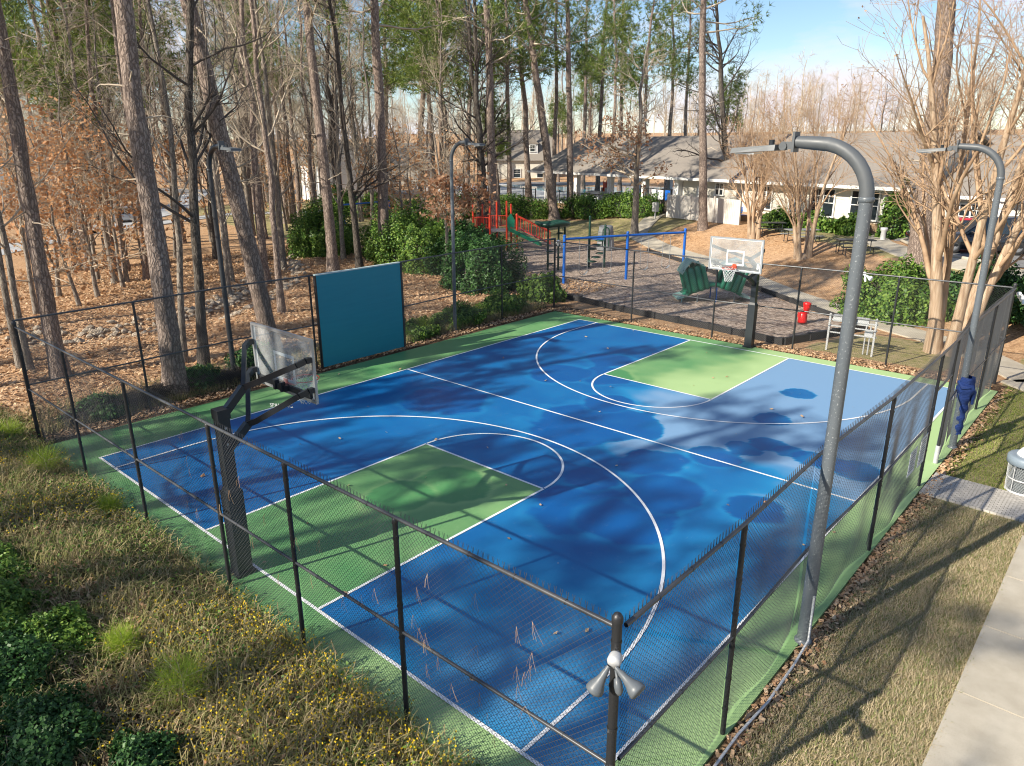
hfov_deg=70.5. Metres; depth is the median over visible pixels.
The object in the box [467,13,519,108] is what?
pine tree
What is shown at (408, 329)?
shrub
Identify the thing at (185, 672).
grass tuft
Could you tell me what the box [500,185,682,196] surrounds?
pool water
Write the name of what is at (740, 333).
timber edging
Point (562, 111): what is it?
pine tree
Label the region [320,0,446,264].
pine tree
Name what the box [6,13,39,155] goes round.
pine tree
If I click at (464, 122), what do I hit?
bare tree
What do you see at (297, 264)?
creek stones
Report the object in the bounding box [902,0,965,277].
pine tree
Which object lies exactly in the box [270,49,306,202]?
bare tree
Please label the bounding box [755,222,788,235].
picnic table
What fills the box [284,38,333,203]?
bare tree
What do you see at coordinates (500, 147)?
pine tree
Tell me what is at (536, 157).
house
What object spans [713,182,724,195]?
window
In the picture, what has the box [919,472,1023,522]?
paver path
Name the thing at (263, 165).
bare tree
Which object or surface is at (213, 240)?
bare tree
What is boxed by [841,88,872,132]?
bare tree
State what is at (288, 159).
bare tree
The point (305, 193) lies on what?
house
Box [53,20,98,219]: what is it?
bare tree
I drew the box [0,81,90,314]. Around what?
beech tree
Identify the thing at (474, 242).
evergreen shrub
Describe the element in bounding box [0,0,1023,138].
sky
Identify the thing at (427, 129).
bare tree
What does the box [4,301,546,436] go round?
weeds
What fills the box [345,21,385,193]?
bare tree
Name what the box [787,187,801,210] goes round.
window
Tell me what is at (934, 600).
dormant grass
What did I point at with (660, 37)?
pine tree
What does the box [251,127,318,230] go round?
beech tree
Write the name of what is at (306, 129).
bare tree
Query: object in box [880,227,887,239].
water fountain
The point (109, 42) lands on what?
pine tree
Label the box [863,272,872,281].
flood lamp
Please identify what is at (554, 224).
dish climber
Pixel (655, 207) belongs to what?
utility box
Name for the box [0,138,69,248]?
beech tree
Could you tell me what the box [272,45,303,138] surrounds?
pine tree
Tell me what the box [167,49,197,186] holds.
bare tree
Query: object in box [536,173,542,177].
window
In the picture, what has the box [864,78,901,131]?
bare tree
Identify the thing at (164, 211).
park road
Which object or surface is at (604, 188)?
rescue stand
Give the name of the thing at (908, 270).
evergreen shrub
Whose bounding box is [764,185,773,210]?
window
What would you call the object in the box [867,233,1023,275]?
building walk
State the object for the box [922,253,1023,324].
evergreen shrub
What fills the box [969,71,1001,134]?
bare tree
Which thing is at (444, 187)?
oak tree
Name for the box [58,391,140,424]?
shrub
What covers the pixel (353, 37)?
pine tree
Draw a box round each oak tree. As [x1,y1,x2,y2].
[393,100,496,280]
[572,23,680,233]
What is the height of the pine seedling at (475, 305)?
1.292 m
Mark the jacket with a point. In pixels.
(966, 390)
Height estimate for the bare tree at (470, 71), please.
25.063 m
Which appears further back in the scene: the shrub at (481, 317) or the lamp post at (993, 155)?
the shrub at (481, 317)
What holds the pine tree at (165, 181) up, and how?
on the ground at (780, 249)
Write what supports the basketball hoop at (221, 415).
on the court slab at (262, 399)
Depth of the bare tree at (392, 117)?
100.84 m
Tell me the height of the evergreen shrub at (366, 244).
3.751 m
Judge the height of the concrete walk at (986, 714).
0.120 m
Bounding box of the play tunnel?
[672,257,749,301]
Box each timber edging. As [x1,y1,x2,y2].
[564,294,783,344]
[647,249,840,317]
[783,325,867,344]
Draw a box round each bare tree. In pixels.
[0,0,47,370]
[0,0,108,368]
[0,0,162,283]
[0,3,50,176]
[0,18,49,270]
[0,89,44,209]
[14,0,331,365]
[16,33,57,152]
[29,0,127,260]
[38,0,158,281]
[49,0,178,270]
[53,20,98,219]
[57,0,236,363]
[58,0,179,280]
[84,0,214,268]
[101,0,277,294]
[105,92,127,193]
[125,65,162,163]
[143,0,324,313]
[143,69,162,181]
[145,0,262,259]
[146,0,245,281]
[154,26,194,182]
[167,0,287,228]
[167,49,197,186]
[176,80,204,170]
[193,0,329,269]
[195,0,325,284]
[200,1,264,194]
[206,0,269,184]
[215,0,268,238]
[230,86,289,202]
[231,17,270,207]
[233,0,356,208]
[248,0,333,227]
[256,1,332,218]
[258,0,311,221]
[261,0,443,267]
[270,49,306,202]
[271,0,365,225]
[275,0,390,259]
[281,26,325,205]
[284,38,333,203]
[285,32,327,207]
[303,37,351,183]
[324,7,366,198]
[326,0,386,221]
[326,0,409,224]
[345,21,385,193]
[347,77,372,150]
[375,20,408,194]
[388,68,414,157]
[400,0,484,223]
[403,37,461,194]
[414,86,446,141]
[420,0,551,234]
[421,0,540,232]
[436,49,483,164]
[449,92,484,140]
[454,79,484,181]
[550,30,578,149]
[563,71,582,142]
[576,45,607,137]
[688,56,714,135]
[706,88,729,134]
[729,93,749,134]
[739,80,762,134]
[740,77,768,134]
[800,87,823,133]
[811,74,836,133]
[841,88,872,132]
[845,72,876,132]
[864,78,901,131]
[879,79,911,131]
[887,93,906,131]
[893,90,909,131]
[950,69,975,127]
[954,61,999,133]
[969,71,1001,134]
[980,74,1011,134]
[982,86,1006,132]
[1011,86,1023,134]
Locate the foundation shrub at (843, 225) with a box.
[831,210,872,235]
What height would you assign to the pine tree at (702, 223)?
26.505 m
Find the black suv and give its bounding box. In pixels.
[953,216,1023,254]
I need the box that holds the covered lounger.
[585,190,605,199]
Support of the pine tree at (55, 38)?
on the ground at (780, 249)
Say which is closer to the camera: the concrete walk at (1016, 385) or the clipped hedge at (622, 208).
the concrete walk at (1016, 385)
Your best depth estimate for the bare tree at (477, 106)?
53.25 m
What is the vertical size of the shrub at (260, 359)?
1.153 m
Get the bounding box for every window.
[513,169,520,177]
[529,145,535,151]
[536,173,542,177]
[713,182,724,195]
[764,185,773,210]
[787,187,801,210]
[811,187,837,217]
[848,189,882,221]
[958,203,978,216]
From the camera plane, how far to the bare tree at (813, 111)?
117.55 m
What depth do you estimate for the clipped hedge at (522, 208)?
64.24 m
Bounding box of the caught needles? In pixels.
[180,433,542,760]
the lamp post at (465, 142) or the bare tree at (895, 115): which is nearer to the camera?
the lamp post at (465, 142)
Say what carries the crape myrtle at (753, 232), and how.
on the ground at (780, 249)
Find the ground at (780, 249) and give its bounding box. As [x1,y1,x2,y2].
[0,129,1023,765]
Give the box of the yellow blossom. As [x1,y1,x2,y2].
[0,403,474,765]
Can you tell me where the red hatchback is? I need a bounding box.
[905,217,973,237]
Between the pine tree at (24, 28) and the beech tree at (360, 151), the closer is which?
the pine tree at (24, 28)
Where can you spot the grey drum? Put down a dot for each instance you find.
(610, 227)
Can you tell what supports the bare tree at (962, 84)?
on the ground at (780, 249)
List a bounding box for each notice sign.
[906,446,917,477]
[917,432,928,466]
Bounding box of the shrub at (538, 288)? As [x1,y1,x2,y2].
[516,271,567,303]
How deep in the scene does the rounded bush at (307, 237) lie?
46.88 m
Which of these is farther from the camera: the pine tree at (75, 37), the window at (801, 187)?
the window at (801, 187)
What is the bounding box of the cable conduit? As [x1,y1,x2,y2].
[713,596,815,765]
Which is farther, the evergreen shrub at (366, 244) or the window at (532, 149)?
the window at (532, 149)
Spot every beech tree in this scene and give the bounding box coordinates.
[0,71,117,296]
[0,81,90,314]
[0,119,95,270]
[0,126,133,305]
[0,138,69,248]
[1,43,139,296]
[1,108,116,250]
[38,66,158,280]
[45,104,169,287]
[93,141,181,264]
[119,102,207,257]
[155,95,229,241]
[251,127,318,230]
[279,124,336,210]
[344,95,433,224]
[355,129,405,219]
[375,116,440,225]
[390,124,447,223]
[429,111,487,219]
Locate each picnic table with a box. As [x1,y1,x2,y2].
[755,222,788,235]
[780,228,824,241]
[831,238,879,255]
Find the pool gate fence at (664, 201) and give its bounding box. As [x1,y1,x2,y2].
[648,199,666,212]
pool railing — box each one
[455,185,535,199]
[545,190,618,205]
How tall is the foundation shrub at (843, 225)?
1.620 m
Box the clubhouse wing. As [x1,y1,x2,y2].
[943,145,1023,216]
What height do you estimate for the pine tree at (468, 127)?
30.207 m
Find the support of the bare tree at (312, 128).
on the ground at (780, 249)
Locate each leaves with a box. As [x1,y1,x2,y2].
[147,314,834,680]
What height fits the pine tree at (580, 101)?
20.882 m
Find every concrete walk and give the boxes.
[922,535,1023,765]
[1000,380,1023,390]
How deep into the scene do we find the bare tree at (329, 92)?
47.13 m
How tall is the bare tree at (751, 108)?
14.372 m
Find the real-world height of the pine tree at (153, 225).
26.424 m
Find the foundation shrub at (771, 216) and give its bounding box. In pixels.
[761,205,796,227]
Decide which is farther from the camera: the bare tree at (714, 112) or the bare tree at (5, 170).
the bare tree at (714, 112)
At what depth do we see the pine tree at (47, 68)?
59.33 m
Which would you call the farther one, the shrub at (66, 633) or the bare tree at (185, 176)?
the bare tree at (185, 176)
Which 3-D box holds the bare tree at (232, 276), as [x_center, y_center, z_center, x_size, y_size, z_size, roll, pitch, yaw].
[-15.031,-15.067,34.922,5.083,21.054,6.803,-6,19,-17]
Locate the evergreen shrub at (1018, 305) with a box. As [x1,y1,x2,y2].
[1005,272,1023,326]
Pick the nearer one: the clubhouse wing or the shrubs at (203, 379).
the shrubs at (203, 379)
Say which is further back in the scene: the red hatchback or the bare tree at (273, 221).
the red hatchback
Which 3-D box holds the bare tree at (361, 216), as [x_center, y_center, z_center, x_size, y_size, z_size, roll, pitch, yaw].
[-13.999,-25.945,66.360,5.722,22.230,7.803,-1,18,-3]
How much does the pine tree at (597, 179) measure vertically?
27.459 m
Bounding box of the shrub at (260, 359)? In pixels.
[223,340,281,379]
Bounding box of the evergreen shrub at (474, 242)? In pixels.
[438,227,528,295]
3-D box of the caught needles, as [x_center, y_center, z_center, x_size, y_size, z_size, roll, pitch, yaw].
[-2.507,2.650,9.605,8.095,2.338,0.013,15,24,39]
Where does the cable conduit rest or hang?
attached to the lamp post at (853, 157)
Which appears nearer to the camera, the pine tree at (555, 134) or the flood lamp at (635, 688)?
the flood lamp at (635, 688)
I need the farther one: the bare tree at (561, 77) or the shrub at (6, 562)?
the bare tree at (561, 77)
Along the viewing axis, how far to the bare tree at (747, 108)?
118.24 m
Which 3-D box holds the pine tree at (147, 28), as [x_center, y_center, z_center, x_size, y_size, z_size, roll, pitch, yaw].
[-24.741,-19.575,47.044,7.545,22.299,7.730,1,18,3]
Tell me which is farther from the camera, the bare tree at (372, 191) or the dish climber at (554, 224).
the bare tree at (372, 191)
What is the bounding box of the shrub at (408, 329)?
[405,315,440,341]
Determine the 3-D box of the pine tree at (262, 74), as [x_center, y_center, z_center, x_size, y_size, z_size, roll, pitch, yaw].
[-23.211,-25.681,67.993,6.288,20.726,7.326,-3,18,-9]
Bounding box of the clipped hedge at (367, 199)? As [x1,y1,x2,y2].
[319,191,449,217]
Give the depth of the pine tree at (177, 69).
50.26 m
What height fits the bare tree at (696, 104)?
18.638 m
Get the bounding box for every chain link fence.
[11,321,623,765]
[12,238,554,435]
[553,238,1016,383]
[617,286,1016,765]
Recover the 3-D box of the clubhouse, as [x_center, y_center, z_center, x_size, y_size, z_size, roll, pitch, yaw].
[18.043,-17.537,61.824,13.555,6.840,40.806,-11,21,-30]
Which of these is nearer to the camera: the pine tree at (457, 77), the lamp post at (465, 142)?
the lamp post at (465, 142)
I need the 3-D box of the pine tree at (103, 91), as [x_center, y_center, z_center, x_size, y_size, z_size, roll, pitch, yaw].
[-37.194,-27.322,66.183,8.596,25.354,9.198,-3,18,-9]
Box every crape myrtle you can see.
[707,85,809,238]
[744,63,879,260]
[831,0,1023,356]
[970,1,1023,226]
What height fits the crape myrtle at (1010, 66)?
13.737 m
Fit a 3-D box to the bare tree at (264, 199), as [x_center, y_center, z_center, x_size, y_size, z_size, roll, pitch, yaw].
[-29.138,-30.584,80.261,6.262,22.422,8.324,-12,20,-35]
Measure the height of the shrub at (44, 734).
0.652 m
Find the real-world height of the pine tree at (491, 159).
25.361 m
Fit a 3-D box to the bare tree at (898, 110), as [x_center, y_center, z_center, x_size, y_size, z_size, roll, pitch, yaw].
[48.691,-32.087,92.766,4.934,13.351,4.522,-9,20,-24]
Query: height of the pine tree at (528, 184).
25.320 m
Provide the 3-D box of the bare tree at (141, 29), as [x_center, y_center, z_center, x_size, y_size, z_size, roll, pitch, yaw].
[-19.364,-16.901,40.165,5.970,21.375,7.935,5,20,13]
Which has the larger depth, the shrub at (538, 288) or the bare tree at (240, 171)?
the bare tree at (240, 171)
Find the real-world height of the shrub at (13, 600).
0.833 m
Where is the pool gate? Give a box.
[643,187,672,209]
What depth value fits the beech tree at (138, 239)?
43.39 m
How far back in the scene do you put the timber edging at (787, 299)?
34.20 m
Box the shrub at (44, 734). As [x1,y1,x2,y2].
[0,679,114,765]
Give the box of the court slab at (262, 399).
[44,311,997,765]
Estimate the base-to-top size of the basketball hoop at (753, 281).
3.995 m
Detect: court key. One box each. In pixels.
[207,444,540,608]
[606,340,786,398]
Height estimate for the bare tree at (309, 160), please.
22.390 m
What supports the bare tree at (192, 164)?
on the ground at (780, 249)
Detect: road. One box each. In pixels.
[1,193,206,254]
[74,210,320,233]
[158,182,630,194]
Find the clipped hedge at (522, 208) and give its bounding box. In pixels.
[448,191,570,219]
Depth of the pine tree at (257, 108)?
90.26 m
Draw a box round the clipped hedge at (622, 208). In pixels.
[601,188,663,217]
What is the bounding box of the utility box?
[652,202,658,218]
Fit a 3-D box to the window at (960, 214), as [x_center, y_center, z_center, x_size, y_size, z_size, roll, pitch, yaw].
[26.321,-9.566,41.675,0.160,1.490,1.516,-11,21,-30]
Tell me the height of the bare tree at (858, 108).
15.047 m
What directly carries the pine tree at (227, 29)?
on the ground at (780, 249)
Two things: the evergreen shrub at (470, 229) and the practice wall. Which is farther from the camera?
the evergreen shrub at (470, 229)
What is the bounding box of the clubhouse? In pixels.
[527,131,993,233]
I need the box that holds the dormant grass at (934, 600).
[718,496,1023,765]
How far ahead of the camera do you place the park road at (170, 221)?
70.42 m
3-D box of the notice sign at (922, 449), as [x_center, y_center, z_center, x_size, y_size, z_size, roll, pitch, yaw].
[8.213,1.344,14.489,0.011,0.620,0.480,15,24,39]
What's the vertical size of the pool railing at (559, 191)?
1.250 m
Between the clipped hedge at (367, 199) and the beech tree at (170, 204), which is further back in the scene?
the clipped hedge at (367, 199)
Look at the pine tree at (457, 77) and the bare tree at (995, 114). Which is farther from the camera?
the bare tree at (995, 114)
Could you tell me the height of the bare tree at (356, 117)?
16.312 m
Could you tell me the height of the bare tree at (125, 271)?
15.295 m
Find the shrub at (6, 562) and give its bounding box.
[0,540,38,583]
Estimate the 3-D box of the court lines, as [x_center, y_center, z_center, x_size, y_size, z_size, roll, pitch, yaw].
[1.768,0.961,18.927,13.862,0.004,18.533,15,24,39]
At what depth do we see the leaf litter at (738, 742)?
14.43 m
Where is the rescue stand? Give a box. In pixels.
[601,180,606,192]
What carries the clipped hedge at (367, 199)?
on the ground at (780, 249)
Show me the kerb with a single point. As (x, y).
(903, 240)
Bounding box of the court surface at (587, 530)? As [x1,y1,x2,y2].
[103,320,954,765]
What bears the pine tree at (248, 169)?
on the ground at (780, 249)
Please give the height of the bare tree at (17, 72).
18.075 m
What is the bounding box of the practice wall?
[313,262,404,368]
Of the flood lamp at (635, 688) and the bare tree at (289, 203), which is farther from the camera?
the bare tree at (289, 203)
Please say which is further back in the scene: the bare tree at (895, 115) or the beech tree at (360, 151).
the bare tree at (895, 115)
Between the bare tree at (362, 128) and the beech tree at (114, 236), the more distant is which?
the bare tree at (362, 128)
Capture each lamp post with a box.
[207,141,241,381]
[449,138,485,330]
[730,132,874,646]
[916,140,1004,449]
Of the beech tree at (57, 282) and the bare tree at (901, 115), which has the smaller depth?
the beech tree at (57, 282)
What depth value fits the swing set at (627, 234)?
38.24 m
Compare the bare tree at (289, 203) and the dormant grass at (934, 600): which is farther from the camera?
the bare tree at (289, 203)
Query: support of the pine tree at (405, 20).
on the ground at (780, 249)
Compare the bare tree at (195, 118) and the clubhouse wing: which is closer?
the clubhouse wing
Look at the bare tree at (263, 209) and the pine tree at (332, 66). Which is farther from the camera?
the pine tree at (332, 66)
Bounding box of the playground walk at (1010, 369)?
[629,213,1023,381]
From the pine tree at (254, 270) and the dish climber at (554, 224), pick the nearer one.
the pine tree at (254, 270)
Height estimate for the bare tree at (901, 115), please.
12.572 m
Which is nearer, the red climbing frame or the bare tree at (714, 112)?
the red climbing frame
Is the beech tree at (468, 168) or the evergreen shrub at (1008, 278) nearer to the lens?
the evergreen shrub at (1008, 278)
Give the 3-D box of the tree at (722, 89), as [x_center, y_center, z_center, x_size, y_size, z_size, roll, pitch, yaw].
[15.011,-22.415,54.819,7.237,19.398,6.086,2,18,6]
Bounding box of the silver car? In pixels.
[113,206,134,221]
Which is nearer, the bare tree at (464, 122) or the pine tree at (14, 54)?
the pine tree at (14, 54)
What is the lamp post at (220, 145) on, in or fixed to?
on the ground at (780, 249)
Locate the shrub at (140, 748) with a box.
[106,727,187,765]
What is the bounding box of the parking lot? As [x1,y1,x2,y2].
[894,238,1023,267]
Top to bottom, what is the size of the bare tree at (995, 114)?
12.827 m
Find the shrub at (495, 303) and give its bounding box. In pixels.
[477,287,529,317]
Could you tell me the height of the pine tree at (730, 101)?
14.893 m
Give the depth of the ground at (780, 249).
29.05 m
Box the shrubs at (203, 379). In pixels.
[52,358,301,427]
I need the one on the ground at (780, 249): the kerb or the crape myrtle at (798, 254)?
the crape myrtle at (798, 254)
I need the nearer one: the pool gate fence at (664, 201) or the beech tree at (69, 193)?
the beech tree at (69, 193)
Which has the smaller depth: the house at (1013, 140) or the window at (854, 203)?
the window at (854, 203)
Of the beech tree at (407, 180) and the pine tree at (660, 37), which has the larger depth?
the pine tree at (660, 37)
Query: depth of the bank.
9.44 m
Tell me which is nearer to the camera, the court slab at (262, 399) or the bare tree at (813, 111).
the court slab at (262, 399)
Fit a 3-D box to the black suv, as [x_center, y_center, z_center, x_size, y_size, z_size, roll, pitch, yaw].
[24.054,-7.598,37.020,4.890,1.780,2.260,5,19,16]
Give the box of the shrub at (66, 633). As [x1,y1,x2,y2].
[19,600,98,667]
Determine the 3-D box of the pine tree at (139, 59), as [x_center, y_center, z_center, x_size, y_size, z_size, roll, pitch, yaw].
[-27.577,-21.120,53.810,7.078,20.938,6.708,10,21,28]
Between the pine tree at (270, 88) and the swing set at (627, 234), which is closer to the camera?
the swing set at (627, 234)
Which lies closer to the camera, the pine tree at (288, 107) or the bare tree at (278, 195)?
the bare tree at (278, 195)
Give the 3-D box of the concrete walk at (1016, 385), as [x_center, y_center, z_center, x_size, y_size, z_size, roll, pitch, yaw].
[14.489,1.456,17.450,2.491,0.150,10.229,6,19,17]
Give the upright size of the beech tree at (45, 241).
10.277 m
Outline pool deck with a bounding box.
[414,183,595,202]
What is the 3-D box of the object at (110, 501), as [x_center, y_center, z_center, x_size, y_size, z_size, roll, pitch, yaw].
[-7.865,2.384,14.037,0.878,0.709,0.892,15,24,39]
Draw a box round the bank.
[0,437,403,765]
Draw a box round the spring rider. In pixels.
[797,302,811,322]
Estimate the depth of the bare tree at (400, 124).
114.28 m
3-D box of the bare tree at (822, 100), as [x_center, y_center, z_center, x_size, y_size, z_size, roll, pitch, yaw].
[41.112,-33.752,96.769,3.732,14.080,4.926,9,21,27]
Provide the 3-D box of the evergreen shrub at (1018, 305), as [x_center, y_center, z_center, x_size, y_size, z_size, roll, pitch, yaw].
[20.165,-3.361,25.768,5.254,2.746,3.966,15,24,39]
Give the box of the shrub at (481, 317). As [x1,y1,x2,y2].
[429,300,487,330]
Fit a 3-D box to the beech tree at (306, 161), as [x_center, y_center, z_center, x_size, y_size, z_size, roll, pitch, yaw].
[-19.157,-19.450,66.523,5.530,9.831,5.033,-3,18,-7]
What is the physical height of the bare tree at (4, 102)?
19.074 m
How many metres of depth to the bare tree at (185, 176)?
113.53 m
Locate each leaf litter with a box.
[0,245,619,431]
[34,306,1015,765]
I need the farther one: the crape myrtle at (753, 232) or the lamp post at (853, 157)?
the crape myrtle at (753, 232)
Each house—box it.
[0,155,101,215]
[291,139,376,201]
[357,143,431,185]
[483,130,552,179]
[986,135,1023,144]
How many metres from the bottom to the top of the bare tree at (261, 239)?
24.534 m
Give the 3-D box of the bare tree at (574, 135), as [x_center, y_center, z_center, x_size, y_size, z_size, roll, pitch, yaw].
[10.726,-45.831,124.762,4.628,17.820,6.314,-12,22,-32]
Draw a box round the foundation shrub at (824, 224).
[783,208,835,232]
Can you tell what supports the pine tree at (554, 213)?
on the ground at (780, 249)
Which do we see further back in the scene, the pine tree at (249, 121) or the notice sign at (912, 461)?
the pine tree at (249, 121)
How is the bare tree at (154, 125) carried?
on the ground at (780, 249)
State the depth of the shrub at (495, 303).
30.80 m
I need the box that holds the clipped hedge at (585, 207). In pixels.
[560,192,612,219]
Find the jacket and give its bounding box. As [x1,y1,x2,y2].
[955,375,976,434]
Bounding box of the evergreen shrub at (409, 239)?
[371,194,464,275]
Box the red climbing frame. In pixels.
[472,201,550,247]
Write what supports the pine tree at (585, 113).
on the ground at (780, 249)
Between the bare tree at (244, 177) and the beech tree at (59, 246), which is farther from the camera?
the bare tree at (244, 177)
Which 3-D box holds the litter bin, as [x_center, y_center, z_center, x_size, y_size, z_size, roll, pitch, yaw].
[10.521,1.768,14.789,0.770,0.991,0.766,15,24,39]
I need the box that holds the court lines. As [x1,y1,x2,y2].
[98,319,947,765]
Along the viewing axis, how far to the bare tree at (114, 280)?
35.85 m
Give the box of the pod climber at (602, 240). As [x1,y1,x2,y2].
[586,216,609,266]
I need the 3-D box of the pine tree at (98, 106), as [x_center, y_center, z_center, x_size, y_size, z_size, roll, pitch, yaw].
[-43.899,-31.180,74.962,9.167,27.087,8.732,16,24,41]
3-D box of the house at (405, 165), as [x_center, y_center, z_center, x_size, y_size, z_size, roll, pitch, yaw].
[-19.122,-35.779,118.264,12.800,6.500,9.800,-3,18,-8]
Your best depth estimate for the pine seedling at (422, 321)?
27.40 m
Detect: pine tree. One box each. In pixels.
[0,0,47,251]
[0,0,72,378]
[0,0,73,284]
[1,0,102,268]
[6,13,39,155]
[7,0,48,231]
[15,0,108,245]
[23,0,154,276]
[27,0,113,270]
[30,4,110,189]
[53,0,142,221]
[63,0,178,220]
[89,0,219,243]
[92,0,168,237]
[97,0,192,399]
[140,42,180,183]
[150,0,237,223]
[180,0,283,352]
[180,0,294,235]
[210,0,275,140]
[211,0,273,212]
[217,0,309,223]
[221,1,276,200]
[227,0,287,219]
[262,26,288,150]
[268,0,347,206]
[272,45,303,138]
[279,0,354,271]
[293,0,370,194]
[295,0,362,182]
[296,59,326,143]
[315,11,366,133]
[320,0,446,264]
[340,0,412,184]
[366,0,460,223]
[382,3,457,202]
[394,0,483,221]
[395,0,485,204]
[419,0,535,235]
[442,0,514,193]
[461,0,560,203]
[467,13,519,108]
[479,87,520,225]
[485,0,579,199]
[489,0,572,220]
[522,0,611,217]
[524,0,600,187]
[546,89,573,181]
[551,0,612,188]
[562,0,641,190]
[571,44,611,176]
[580,0,653,140]
[590,0,651,190]
[610,0,689,190]
[645,0,712,190]
[658,0,715,188]
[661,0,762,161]
[668,0,774,230]
[696,63,751,132]
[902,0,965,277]
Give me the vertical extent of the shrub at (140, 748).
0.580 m
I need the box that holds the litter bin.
[1004,447,1023,496]
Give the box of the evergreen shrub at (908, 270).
[829,253,958,326]
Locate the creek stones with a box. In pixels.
[0,254,309,350]
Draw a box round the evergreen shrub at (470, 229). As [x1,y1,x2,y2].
[422,211,510,276]
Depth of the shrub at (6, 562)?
11.52 m
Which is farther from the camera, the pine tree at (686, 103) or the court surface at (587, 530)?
the pine tree at (686, 103)
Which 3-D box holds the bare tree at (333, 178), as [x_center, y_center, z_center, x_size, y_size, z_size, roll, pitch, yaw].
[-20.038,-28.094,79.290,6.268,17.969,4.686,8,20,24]
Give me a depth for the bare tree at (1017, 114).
103.34 m
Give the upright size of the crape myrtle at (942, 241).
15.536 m
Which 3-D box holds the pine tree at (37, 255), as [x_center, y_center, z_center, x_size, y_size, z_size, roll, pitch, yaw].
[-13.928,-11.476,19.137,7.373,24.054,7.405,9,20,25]
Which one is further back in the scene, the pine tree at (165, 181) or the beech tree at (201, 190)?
the pine tree at (165, 181)
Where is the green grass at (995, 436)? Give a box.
[946,386,1023,489]
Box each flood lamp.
[586,650,644,698]
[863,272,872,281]
[1016,292,1023,304]
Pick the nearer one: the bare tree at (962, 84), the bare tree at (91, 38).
the bare tree at (91, 38)
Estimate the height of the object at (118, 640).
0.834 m
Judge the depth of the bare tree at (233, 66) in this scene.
58.27 m
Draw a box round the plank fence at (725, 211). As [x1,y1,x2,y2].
[666,193,741,224]
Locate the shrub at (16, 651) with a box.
[0,612,62,721]
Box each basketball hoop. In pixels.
[211,322,319,578]
[708,236,764,347]
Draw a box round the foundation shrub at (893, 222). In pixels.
[874,179,911,239]
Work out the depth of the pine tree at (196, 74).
63.79 m
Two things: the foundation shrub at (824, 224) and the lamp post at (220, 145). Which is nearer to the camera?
the lamp post at (220, 145)
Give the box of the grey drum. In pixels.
[596,225,613,250]
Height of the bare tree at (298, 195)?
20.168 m
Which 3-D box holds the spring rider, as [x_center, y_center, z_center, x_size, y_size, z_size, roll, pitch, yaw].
[11.729,-2.837,29.052,0.460,0.840,0.440,0,18,0]
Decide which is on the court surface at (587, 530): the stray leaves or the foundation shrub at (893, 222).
the stray leaves
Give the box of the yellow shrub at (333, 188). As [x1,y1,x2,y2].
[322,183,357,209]
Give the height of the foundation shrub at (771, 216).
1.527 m
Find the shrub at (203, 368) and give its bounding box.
[185,363,221,394]
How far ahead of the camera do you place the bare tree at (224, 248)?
33.87 m
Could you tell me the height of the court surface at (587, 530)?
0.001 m
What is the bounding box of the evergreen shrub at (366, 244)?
[359,202,416,261]
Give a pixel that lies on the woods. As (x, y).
(665, 113)
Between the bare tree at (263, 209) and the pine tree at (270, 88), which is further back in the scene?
the pine tree at (270, 88)
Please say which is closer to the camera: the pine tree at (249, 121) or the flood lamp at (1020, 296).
the flood lamp at (1020, 296)
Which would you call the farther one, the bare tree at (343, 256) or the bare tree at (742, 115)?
the bare tree at (742, 115)
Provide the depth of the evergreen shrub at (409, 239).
41.26 m
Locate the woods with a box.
[0,43,1023,191]
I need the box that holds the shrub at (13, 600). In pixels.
[0,571,54,644]
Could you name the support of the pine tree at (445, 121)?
on the ground at (780, 249)
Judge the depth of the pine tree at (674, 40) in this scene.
82.01 m
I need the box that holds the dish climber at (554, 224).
[535,220,570,269]
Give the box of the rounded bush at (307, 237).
[286,194,353,259]
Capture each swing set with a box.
[344,200,391,223]
[562,228,686,283]
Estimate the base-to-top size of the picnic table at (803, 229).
0.805 m
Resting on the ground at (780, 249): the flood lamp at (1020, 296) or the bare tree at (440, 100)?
the bare tree at (440, 100)
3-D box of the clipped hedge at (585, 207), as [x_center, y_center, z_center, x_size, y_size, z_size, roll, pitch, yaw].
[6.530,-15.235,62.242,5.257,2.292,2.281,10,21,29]
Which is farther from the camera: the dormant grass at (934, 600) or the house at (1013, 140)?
the house at (1013, 140)
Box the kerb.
[900,237,1014,266]
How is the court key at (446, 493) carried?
on the court surface at (587, 530)

